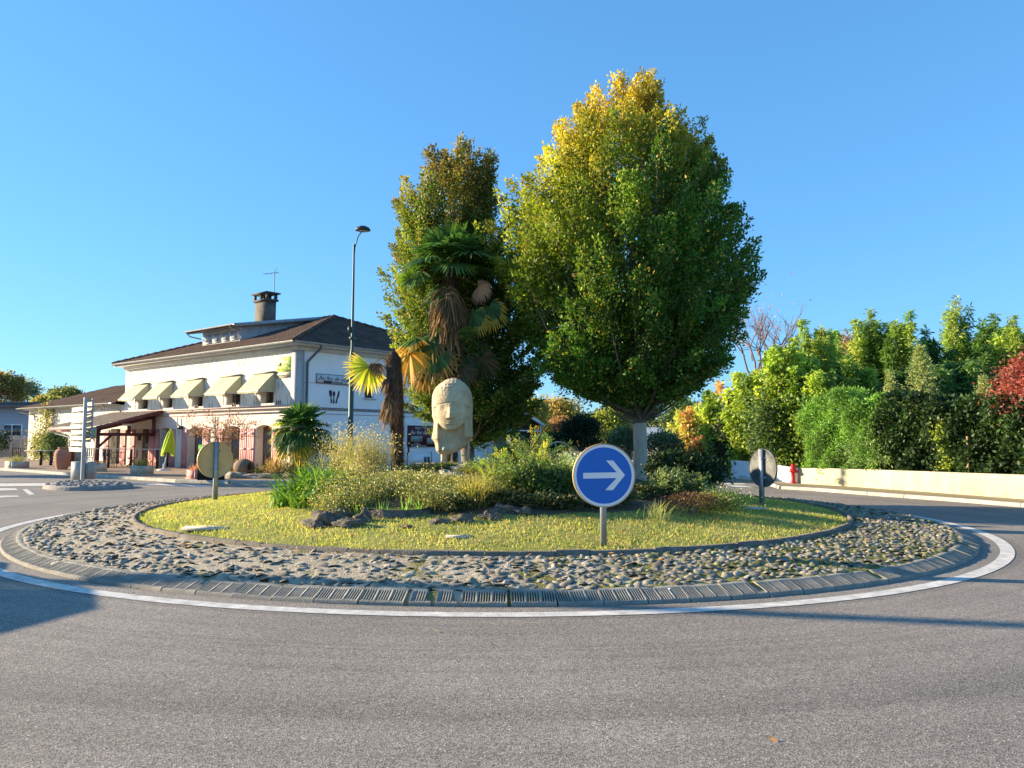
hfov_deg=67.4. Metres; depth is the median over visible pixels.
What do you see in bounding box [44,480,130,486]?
traffic island cobbles
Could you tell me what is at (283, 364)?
wall banner
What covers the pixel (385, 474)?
aster
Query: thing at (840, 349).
bamboo clump
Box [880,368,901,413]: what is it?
cypress
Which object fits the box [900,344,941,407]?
cypress
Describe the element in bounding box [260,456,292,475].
dry bush
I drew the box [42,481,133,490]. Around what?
traffic island
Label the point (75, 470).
marker box
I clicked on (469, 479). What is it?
aster
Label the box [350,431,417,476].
feathery grass
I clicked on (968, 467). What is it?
rusty post
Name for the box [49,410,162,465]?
timber canopy
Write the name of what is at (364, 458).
filler shrub
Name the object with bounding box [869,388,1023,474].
laurel hedge
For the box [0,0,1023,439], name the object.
sky
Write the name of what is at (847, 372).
bamboo clump
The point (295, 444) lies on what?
palm tree
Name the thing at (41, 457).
garden table
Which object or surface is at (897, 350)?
bamboo clump
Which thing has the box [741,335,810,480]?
overgrown shrub
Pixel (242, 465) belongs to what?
fallen jar
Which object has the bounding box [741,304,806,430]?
bare tree
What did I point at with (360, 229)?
street lamp
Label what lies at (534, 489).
mixed plant
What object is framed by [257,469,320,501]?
strap leaf plant
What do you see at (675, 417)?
overgrown shrub
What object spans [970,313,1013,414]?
bamboo clump
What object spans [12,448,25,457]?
bistro chair
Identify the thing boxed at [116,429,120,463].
door
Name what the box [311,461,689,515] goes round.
planting bed
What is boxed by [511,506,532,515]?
rock
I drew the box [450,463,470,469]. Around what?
rock
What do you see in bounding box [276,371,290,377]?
wall banner
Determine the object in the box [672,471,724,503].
grey green shrub
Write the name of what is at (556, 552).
lawn edging
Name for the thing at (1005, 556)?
ring road line
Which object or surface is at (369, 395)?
window
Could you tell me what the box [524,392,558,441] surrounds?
broadleaf tree
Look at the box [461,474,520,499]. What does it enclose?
mixed plant
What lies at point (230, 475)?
rock
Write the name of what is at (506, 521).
fallen leaves
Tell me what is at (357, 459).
feathery grass
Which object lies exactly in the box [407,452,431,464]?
terrace banner
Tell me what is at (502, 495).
ground cover
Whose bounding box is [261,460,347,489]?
strap leaf plant
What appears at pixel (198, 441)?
door
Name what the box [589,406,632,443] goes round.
autumn tree
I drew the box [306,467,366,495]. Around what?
perennial
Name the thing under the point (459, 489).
mixed plant
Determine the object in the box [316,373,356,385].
wall sign
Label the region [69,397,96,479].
direction signpost
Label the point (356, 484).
perennial
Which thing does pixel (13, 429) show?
window
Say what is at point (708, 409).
overgrown shrub
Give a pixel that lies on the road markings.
(23, 484)
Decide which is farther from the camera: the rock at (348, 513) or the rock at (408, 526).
the rock at (348, 513)
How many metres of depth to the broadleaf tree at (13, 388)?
84.81 m
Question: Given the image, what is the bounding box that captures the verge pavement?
[655,458,1023,502]
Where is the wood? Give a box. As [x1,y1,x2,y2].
[2,399,883,450]
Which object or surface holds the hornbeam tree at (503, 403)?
on the planting bed
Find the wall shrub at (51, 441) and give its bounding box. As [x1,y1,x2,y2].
[35,427,75,460]
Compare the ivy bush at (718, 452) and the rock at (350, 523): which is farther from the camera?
the ivy bush at (718, 452)
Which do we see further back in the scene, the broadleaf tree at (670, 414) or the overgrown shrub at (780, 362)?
the broadleaf tree at (670, 414)
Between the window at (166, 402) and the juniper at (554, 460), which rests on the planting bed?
the juniper at (554, 460)
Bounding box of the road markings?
[0,483,748,496]
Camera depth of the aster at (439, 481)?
12.15 m
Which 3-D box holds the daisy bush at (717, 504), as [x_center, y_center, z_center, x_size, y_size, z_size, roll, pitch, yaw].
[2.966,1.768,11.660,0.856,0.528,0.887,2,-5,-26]
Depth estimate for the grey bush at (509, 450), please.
33.62 m
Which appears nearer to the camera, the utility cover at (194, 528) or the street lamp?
the utility cover at (194, 528)
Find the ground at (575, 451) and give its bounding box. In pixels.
[536,445,633,458]
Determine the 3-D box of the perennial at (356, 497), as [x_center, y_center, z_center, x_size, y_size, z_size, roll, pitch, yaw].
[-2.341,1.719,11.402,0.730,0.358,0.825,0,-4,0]
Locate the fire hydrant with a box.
[789,464,797,483]
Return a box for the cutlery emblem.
[329,390,339,403]
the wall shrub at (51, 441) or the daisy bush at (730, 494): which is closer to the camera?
the daisy bush at (730, 494)
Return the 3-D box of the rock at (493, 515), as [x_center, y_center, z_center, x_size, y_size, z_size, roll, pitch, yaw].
[-0.290,1.797,10.473,0.310,0.145,0.274,2,-5,-28]
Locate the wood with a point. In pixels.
(654, 424)
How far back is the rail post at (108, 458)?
35.10 m
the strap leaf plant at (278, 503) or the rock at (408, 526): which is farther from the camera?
the strap leaf plant at (278, 503)
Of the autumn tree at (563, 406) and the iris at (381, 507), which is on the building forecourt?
the autumn tree at (563, 406)
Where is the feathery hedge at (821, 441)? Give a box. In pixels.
[793,384,896,483]
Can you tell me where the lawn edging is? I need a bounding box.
[131,491,853,555]
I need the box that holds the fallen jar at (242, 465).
[233,458,254,473]
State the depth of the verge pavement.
21.32 m
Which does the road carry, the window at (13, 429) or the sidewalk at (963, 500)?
the sidewalk at (963, 500)
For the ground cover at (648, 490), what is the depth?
12.08 m
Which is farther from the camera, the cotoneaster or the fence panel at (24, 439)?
the fence panel at (24, 439)
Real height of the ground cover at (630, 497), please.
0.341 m
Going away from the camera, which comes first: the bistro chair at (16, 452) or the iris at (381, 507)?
the iris at (381, 507)
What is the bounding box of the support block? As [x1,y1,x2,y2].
[441,441,469,462]
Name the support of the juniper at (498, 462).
on the planting bed
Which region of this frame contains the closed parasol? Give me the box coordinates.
[157,429,174,470]
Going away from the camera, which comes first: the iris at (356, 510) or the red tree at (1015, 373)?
the iris at (356, 510)
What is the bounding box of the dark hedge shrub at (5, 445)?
[0,429,16,453]
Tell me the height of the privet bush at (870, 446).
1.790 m
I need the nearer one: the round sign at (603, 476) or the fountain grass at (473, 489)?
the round sign at (603, 476)
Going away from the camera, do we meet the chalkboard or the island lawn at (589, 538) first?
the island lawn at (589, 538)
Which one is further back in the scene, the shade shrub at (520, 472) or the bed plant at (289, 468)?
the bed plant at (289, 468)
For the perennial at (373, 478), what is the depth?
12.41 m
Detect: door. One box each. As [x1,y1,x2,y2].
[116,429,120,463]
[142,429,148,463]
[194,429,202,466]
[231,427,239,463]
[262,426,271,467]
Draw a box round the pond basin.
[361,504,436,518]
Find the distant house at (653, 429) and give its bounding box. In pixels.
[647,427,673,454]
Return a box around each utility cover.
[180,525,229,530]
[446,535,470,538]
[739,506,765,509]
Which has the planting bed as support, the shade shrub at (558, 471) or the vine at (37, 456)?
the shade shrub at (558, 471)
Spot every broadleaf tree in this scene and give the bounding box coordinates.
[0,369,31,401]
[30,393,60,401]
[41,383,84,397]
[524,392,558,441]
[599,404,665,459]
[657,397,697,431]
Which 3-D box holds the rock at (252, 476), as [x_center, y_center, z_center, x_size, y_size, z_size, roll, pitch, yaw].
[-8.977,3.232,26.852,2.390,0.238,0.795,0,-4,0]
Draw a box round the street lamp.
[348,225,370,470]
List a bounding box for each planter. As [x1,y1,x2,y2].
[0,454,29,467]
[88,460,107,471]
[127,457,154,474]
[185,463,197,478]
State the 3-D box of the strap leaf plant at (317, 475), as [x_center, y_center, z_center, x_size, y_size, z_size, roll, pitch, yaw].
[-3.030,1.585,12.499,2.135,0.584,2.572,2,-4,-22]
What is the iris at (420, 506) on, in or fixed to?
on the island lawn at (589, 538)
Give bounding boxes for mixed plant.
[299,489,369,516]
[303,481,393,509]
[304,468,376,503]
[334,466,418,501]
[353,462,453,500]
[383,475,450,508]
[406,482,466,511]
[426,471,486,509]
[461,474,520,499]
[475,465,541,491]
[511,477,575,494]
[512,472,574,495]
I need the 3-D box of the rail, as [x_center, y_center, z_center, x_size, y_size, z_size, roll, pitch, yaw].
[-17.675,2.978,35.172,3.775,0.058,0.044,0,-4,0]
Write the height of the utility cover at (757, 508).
0.030 m
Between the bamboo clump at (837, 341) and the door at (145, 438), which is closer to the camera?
the bamboo clump at (837, 341)
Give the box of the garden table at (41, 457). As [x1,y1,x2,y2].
[24,450,55,464]
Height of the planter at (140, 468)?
0.743 m
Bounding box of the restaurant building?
[16,291,544,473]
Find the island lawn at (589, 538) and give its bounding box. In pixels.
[137,493,847,554]
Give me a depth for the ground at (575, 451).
98.34 m
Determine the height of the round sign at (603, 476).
1.364 m
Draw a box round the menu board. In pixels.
[407,425,434,452]
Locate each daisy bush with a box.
[678,486,736,516]
[688,481,768,512]
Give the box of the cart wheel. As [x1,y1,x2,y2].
[545,441,572,459]
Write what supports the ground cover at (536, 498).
on the planting bed
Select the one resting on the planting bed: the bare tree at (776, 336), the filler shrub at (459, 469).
the filler shrub at (459, 469)
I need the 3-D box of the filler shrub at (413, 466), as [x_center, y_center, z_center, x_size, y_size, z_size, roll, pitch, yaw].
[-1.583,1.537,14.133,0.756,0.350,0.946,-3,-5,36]
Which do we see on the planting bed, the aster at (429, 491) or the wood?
the aster at (429, 491)
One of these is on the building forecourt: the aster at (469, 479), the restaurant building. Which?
the restaurant building
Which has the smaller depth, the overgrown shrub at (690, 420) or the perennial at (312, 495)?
the perennial at (312, 495)
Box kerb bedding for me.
[23,507,969,605]
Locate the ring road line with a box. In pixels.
[0,510,1014,616]
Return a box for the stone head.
[432,378,472,454]
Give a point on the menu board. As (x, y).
(417, 436)
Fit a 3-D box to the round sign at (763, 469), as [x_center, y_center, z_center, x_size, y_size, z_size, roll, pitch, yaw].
[4.394,1.710,13.485,0.090,1.138,0.670,2,-5,-25]
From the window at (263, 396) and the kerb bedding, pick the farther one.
the window at (263, 396)
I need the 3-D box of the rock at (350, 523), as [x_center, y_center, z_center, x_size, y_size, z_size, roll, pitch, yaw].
[-2.153,1.845,10.157,0.418,0.150,0.352,-3,-5,35]
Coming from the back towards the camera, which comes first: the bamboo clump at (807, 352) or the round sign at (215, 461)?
the bamboo clump at (807, 352)
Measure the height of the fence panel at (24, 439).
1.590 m
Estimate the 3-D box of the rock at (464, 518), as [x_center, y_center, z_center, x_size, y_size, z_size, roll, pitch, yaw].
[-0.652,1.806,10.293,0.354,0.149,0.321,2,-4,-24]
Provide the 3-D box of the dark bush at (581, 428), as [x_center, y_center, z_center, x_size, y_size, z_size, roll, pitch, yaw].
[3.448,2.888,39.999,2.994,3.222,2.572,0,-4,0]
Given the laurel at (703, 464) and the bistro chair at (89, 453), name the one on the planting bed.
the laurel at (703, 464)
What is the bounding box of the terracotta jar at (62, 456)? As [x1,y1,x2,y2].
[54,447,70,469]
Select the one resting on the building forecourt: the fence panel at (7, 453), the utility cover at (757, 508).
the fence panel at (7, 453)
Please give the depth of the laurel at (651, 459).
15.04 m
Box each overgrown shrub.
[666,408,684,444]
[676,398,709,453]
[688,379,735,470]
[714,357,769,477]
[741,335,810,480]
[782,356,839,467]
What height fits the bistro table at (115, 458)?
0.727 m
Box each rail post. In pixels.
[103,450,105,462]
[107,450,109,467]
[129,450,132,467]
[155,450,158,467]
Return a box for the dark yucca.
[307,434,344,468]
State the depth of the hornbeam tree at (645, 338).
15.72 m
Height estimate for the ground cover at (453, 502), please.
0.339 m
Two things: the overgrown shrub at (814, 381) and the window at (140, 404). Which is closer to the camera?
the overgrown shrub at (814, 381)
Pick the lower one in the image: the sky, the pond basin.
the pond basin
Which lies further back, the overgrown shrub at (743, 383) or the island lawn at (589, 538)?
the overgrown shrub at (743, 383)
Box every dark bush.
[533,429,571,452]
[550,408,606,452]
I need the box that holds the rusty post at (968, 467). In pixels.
[966,436,970,472]
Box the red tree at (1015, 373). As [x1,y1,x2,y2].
[972,346,1023,424]
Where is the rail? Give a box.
[85,448,161,449]
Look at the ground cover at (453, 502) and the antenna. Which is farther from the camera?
the antenna
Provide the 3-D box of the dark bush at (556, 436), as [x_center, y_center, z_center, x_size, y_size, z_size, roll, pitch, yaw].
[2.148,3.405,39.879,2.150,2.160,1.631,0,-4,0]
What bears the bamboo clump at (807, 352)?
on the verge pavement
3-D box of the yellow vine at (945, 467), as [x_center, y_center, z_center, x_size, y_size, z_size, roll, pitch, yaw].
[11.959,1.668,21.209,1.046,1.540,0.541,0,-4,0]
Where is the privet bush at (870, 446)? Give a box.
[834,425,905,473]
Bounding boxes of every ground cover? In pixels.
[425,492,482,512]
[476,489,526,507]
[504,490,579,509]
[545,491,599,510]
[612,489,647,507]
[633,482,661,498]
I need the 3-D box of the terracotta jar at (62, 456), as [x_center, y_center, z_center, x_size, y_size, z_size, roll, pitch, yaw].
[-19.519,3.231,33.349,0.640,0.960,0.640,0,-4,0]
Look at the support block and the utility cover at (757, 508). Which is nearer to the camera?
the utility cover at (757, 508)
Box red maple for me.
[176,407,261,447]
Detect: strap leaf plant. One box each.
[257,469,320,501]
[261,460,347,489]
[261,487,309,507]
[269,464,361,499]
[271,463,367,484]
[278,484,327,507]
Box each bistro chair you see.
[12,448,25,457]
[85,449,93,460]
[102,449,114,466]
[126,448,137,466]
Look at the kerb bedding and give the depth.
7.05 m
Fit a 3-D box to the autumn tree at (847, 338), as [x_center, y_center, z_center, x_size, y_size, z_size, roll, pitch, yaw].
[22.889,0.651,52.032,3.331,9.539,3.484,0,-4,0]
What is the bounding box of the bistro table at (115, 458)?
[110,452,122,467]
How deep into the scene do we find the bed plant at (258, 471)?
28.07 m
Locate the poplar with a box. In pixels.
[20,374,44,401]
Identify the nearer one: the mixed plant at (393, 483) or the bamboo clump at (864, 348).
the mixed plant at (393, 483)
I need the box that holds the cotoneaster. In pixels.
[686,435,708,454]
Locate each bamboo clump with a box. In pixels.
[769,337,821,467]
[784,342,844,367]
[793,319,844,376]
[824,352,881,424]
[834,332,886,420]
[845,308,887,423]
[859,366,965,422]
[874,309,930,422]
[881,358,960,422]
[916,324,964,366]
[933,351,1007,415]
[937,295,976,366]
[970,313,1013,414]
[985,314,1023,413]
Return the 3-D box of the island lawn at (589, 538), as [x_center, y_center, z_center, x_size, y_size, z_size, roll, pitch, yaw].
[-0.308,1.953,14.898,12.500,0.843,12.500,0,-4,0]
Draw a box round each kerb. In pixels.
[0,460,632,483]
[0,505,979,606]
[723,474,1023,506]
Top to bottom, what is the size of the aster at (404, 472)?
0.392 m
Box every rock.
[225,472,246,478]
[237,473,276,478]
[258,473,286,478]
[300,510,347,527]
[308,521,324,528]
[327,507,353,517]
[331,517,365,528]
[352,508,372,522]
[399,524,412,528]
[427,518,450,524]
[439,469,462,477]
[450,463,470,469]
[450,513,474,523]
[477,510,501,520]
[485,502,517,514]
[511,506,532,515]
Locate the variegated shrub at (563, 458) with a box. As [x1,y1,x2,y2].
[550,452,580,466]
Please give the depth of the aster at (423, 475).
12.43 m
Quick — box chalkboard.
[197,445,224,479]
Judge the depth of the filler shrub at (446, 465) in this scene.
13.90 m
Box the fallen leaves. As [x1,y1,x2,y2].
[2,491,1004,741]
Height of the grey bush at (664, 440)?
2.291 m
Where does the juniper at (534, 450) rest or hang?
on the planting bed
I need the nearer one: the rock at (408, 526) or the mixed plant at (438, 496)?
the rock at (408, 526)
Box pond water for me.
[366,507,419,509]
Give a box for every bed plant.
[252,462,274,473]
[282,461,293,476]
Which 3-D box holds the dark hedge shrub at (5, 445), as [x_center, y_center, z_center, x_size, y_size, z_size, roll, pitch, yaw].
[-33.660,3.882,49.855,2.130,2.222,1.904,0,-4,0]
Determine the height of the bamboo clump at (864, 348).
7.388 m
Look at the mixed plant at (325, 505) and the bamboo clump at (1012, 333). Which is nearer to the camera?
the mixed plant at (325, 505)
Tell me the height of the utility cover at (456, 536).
0.030 m
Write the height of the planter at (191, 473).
0.527 m
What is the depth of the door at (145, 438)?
39.04 m
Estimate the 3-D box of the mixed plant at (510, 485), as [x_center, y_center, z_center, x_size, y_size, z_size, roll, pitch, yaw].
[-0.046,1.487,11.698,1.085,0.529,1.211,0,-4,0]
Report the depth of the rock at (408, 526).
9.94 m
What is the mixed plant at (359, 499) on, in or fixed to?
on the planting bed
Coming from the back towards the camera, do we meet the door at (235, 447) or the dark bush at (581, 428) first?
the dark bush at (581, 428)
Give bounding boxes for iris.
[348,501,361,515]
[376,500,388,509]
[400,494,413,509]
[412,498,427,508]
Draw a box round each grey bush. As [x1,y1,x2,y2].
[494,442,526,460]
[604,423,650,459]
[647,426,689,458]
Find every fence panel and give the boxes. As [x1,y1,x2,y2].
[1,438,10,457]
[10,436,19,457]
[19,436,27,456]
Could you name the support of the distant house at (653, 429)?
on the ground at (575, 451)
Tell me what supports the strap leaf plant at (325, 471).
on the planting bed
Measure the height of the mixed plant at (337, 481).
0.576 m
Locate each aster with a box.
[369,470,420,480]
[379,465,437,482]
[381,478,440,499]
[394,482,453,501]
[399,466,453,485]
[421,470,468,489]
[446,472,480,485]
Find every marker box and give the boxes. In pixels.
[70,462,85,479]
[86,462,96,478]
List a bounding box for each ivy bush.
[706,403,745,465]
[734,379,806,466]
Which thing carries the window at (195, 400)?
in the restaurant building
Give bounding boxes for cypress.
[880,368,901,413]
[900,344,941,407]
[973,373,993,409]
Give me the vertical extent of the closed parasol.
1.768 m
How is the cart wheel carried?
on the planting bed
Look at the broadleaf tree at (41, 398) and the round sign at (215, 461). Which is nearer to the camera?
the round sign at (215, 461)
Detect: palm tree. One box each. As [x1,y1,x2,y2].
[266,400,336,477]
[342,351,405,470]
[396,221,507,462]
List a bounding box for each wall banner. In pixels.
[276,356,291,371]
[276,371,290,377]
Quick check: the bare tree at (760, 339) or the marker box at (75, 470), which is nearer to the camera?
the marker box at (75, 470)
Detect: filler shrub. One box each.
[302,454,343,472]
[351,445,388,473]
[400,461,442,471]
[423,459,464,469]
[456,462,498,473]
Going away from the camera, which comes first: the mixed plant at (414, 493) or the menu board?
the mixed plant at (414, 493)
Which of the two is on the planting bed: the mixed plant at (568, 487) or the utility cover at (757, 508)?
the mixed plant at (568, 487)
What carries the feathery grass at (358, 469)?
on the planting bed
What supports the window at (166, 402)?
in the restaurant building
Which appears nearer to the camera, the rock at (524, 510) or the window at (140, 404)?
the rock at (524, 510)
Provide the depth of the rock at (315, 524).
10.13 m
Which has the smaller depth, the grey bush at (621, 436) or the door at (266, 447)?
the door at (266, 447)
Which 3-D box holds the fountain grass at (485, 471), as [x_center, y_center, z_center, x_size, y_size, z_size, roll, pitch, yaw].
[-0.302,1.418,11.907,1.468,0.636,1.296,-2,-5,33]
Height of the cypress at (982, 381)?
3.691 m
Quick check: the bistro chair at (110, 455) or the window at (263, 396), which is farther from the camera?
the bistro chair at (110, 455)
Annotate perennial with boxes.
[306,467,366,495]
[307,488,352,509]
[327,476,383,491]
[328,488,379,508]
[353,472,395,487]
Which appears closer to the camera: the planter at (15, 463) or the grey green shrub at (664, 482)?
the grey green shrub at (664, 482)
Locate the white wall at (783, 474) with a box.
[731,460,797,482]
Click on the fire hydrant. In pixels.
(792, 469)
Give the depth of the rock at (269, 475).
26.63 m
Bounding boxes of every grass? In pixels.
[300,419,384,471]
[317,420,395,479]
[325,457,379,481]
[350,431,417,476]
[415,464,529,507]
[461,456,509,488]
[636,499,678,520]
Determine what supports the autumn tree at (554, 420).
on the building forecourt
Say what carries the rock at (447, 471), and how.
on the island lawn at (589, 538)
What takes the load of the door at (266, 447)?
in the restaurant building
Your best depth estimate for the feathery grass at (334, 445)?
14.45 m
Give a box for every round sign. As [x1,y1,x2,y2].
[197,442,232,500]
[572,444,634,545]
[749,449,777,505]
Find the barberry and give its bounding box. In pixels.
[650,489,741,514]
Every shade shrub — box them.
[482,459,572,493]
[522,462,574,493]
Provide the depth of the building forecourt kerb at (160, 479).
26.31 m
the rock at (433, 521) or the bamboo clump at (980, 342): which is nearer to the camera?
the rock at (433, 521)
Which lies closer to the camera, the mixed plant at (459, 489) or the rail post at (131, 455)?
the mixed plant at (459, 489)
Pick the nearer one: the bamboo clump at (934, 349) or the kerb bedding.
the kerb bedding
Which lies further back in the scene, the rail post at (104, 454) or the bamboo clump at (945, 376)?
the rail post at (104, 454)
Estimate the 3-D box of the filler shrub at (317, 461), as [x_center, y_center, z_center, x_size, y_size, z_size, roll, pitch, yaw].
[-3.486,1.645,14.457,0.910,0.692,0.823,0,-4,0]
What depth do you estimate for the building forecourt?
32.60 m
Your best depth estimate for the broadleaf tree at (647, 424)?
57.32 m
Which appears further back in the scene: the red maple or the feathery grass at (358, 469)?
the red maple
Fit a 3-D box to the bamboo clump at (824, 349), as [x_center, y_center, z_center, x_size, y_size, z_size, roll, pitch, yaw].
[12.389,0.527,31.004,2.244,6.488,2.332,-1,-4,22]
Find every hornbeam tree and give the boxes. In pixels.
[376,131,547,461]
[472,66,767,480]
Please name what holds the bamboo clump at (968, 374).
on the verge pavement
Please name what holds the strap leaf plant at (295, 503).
on the planting bed
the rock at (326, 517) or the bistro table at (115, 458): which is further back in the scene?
the bistro table at (115, 458)
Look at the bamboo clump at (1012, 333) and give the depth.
31.13 m
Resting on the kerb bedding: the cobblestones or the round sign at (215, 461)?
the cobblestones
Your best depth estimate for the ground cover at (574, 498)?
10.98 m
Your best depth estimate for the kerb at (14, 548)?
7.39 m
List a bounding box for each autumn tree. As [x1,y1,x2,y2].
[537,391,591,454]
[546,414,568,454]
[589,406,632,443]
[837,324,854,424]
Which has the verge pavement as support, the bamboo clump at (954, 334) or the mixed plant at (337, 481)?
the bamboo clump at (954, 334)
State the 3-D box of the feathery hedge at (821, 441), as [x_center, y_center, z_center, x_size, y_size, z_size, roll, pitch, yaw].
[10.650,1.672,24.512,1.986,3.352,2.945,3,-5,-30]
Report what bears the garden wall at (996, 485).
on the verge pavement
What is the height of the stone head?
1.478 m
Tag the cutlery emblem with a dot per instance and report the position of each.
(330, 392)
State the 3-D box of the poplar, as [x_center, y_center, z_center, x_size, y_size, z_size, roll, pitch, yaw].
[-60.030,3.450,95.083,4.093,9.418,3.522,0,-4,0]
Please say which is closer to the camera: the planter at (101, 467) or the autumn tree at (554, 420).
the planter at (101, 467)
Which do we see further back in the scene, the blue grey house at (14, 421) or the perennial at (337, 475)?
the blue grey house at (14, 421)
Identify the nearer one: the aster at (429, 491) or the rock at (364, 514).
the rock at (364, 514)
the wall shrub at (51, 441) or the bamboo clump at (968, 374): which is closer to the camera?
the bamboo clump at (968, 374)
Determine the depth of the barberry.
11.33 m
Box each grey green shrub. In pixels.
[640,465,698,498]
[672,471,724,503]
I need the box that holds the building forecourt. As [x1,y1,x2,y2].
[0,454,632,479]
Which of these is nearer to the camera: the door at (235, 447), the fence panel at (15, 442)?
the door at (235, 447)
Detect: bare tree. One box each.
[731,272,814,373]
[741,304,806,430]
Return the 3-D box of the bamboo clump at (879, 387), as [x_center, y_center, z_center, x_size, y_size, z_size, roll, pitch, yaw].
[16.247,1.447,31.033,4.488,4.700,5.224,-3,-5,37]
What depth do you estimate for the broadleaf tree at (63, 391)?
77.57 m
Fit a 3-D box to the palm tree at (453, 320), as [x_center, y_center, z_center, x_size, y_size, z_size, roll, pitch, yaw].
[-1.375,-0.757,16.694,2.632,5.656,2.423,0,-4,0]
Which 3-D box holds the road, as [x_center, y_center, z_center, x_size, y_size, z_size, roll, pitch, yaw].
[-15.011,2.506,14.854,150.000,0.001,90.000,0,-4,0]
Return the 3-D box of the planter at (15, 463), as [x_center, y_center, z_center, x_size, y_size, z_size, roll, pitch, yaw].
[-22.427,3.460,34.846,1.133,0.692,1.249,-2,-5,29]
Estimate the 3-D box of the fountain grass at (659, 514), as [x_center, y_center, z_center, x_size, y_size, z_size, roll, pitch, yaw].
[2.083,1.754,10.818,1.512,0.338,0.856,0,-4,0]
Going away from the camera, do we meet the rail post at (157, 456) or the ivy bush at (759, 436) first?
the ivy bush at (759, 436)
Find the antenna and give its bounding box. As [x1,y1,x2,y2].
[266,268,277,291]
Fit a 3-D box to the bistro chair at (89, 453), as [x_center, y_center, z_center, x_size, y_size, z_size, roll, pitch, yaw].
[-19.934,3.474,36.155,0.422,0.888,0.488,2,-4,-23]
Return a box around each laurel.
[640,447,684,479]
[648,449,734,490]
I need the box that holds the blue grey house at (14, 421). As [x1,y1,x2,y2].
[0,402,41,450]
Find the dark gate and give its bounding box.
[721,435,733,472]
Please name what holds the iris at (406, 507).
on the island lawn at (589, 538)
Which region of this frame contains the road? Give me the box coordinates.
[0,459,1023,767]
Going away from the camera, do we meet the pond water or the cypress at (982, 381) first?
the pond water
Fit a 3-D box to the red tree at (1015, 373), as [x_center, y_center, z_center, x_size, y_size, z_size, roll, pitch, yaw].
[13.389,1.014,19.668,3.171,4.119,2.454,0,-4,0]
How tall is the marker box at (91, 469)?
0.573 m
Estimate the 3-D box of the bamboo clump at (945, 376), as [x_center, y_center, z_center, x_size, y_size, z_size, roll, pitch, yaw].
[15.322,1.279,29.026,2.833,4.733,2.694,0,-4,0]
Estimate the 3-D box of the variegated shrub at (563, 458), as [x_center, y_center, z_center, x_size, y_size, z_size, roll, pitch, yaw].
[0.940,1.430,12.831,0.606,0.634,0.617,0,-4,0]
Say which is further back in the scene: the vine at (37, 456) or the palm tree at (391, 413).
the vine at (37, 456)
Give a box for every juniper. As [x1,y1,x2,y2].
[461,446,533,473]
[490,425,573,464]
[534,452,573,471]
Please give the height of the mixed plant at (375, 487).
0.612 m
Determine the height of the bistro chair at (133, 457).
0.888 m
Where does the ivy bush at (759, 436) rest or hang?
on the verge pavement
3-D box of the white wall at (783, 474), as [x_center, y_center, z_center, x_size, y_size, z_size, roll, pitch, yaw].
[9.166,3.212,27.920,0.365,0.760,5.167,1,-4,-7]
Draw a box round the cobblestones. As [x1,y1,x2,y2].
[23,491,956,589]
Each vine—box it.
[21,395,65,459]
[28,445,54,460]
[927,417,959,471]
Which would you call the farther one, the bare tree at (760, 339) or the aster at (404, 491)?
the bare tree at (760, 339)
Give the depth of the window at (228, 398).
33.71 m
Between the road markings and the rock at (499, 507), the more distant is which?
the road markings
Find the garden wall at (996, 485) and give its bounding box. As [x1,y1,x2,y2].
[797,468,1023,498]
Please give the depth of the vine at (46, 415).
46.16 m
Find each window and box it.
[3,424,22,436]
[136,399,147,408]
[160,397,171,407]
[189,395,202,406]
[223,392,239,404]
[257,390,273,403]
[365,386,371,397]
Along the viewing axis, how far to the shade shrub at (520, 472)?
11.41 m
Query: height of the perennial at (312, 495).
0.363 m

